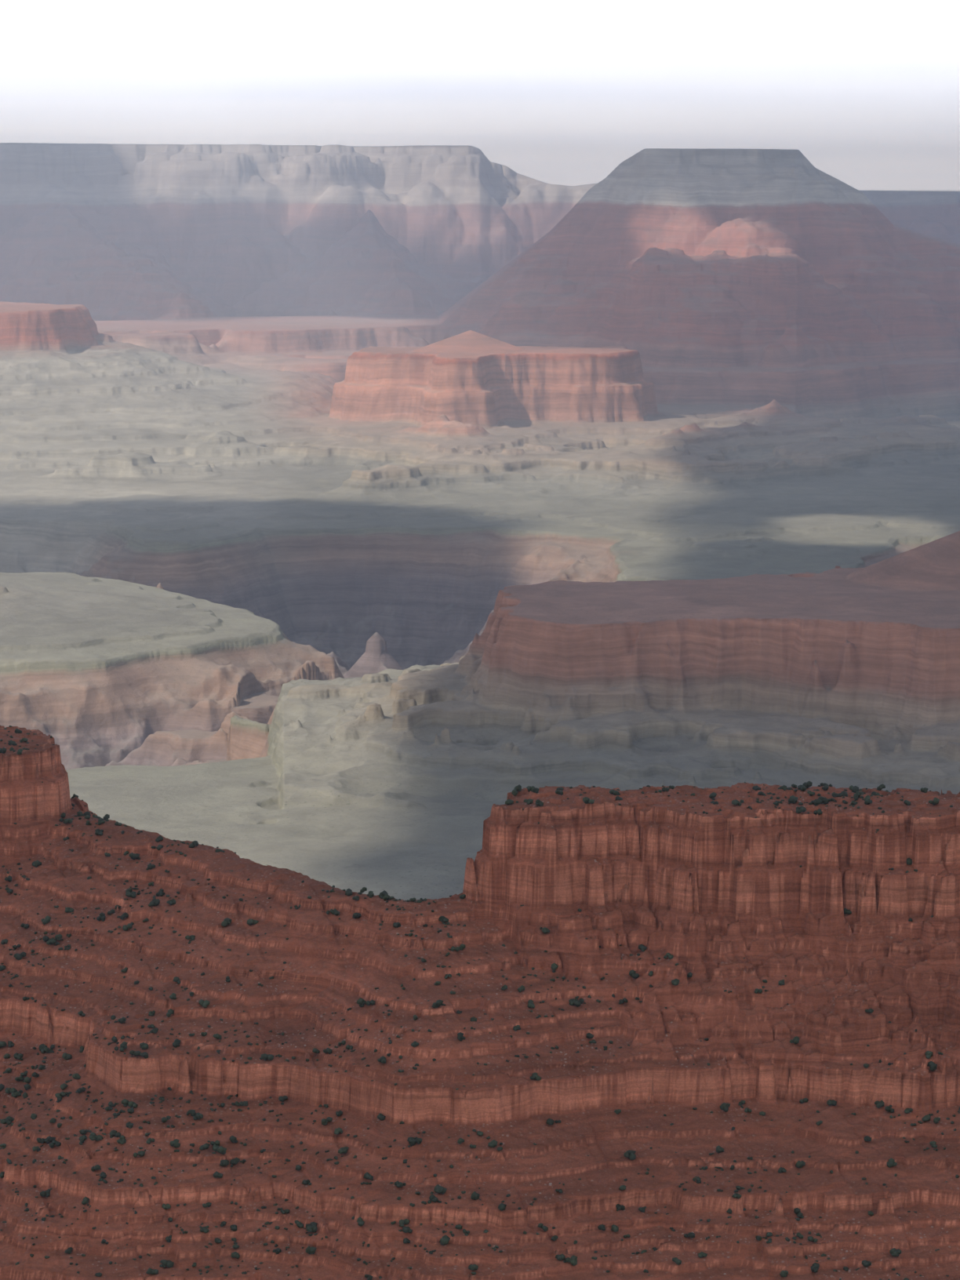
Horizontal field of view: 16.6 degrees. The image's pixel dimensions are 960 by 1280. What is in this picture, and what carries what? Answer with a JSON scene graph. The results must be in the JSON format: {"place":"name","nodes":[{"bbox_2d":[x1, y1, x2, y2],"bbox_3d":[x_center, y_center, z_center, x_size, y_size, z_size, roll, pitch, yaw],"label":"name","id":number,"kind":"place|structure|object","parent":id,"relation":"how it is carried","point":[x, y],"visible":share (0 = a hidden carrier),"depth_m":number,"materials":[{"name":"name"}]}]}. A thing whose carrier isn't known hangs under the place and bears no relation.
{"place":"outdoors","nodes":[
{"label":"outdoors","id":0,"kind":"place"},
{"bbox_2d":[0,142,959,900],"bbox_3d":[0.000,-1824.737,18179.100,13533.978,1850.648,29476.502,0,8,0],"label":"canyon","id":1,"kind":"structure","parent":0,"point":[395,521],"depth_m":10300.27,"materials":[{"name":"stone"}]},
{"bbox_2d":[0,725,959,1279],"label":"ridge ground","id":2,"kind":"structure","parent":0,"point":[712,898],"depth_m":1337.45,"materials":[{"name":"red stone"}]},
{"bbox_2d":[0,725,959,1279],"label":"shrubs","id":3,"kind":"object","parent":2,"relation":"on","point":[438,1003],"visible":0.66,"depth_m":1331.94,"materials":[{"name":"green plant"}]},
{"bbox_2d":[0,0,959,190],"bbox_3d":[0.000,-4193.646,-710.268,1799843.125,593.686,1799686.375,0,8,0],"label":"sky","id":4,"kind":"structure","parent":0,"point":[860,94],"depth_m":109604.92,"materials":[{"name":"white"}]},
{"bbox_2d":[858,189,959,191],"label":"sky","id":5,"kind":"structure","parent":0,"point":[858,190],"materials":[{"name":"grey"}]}
]}

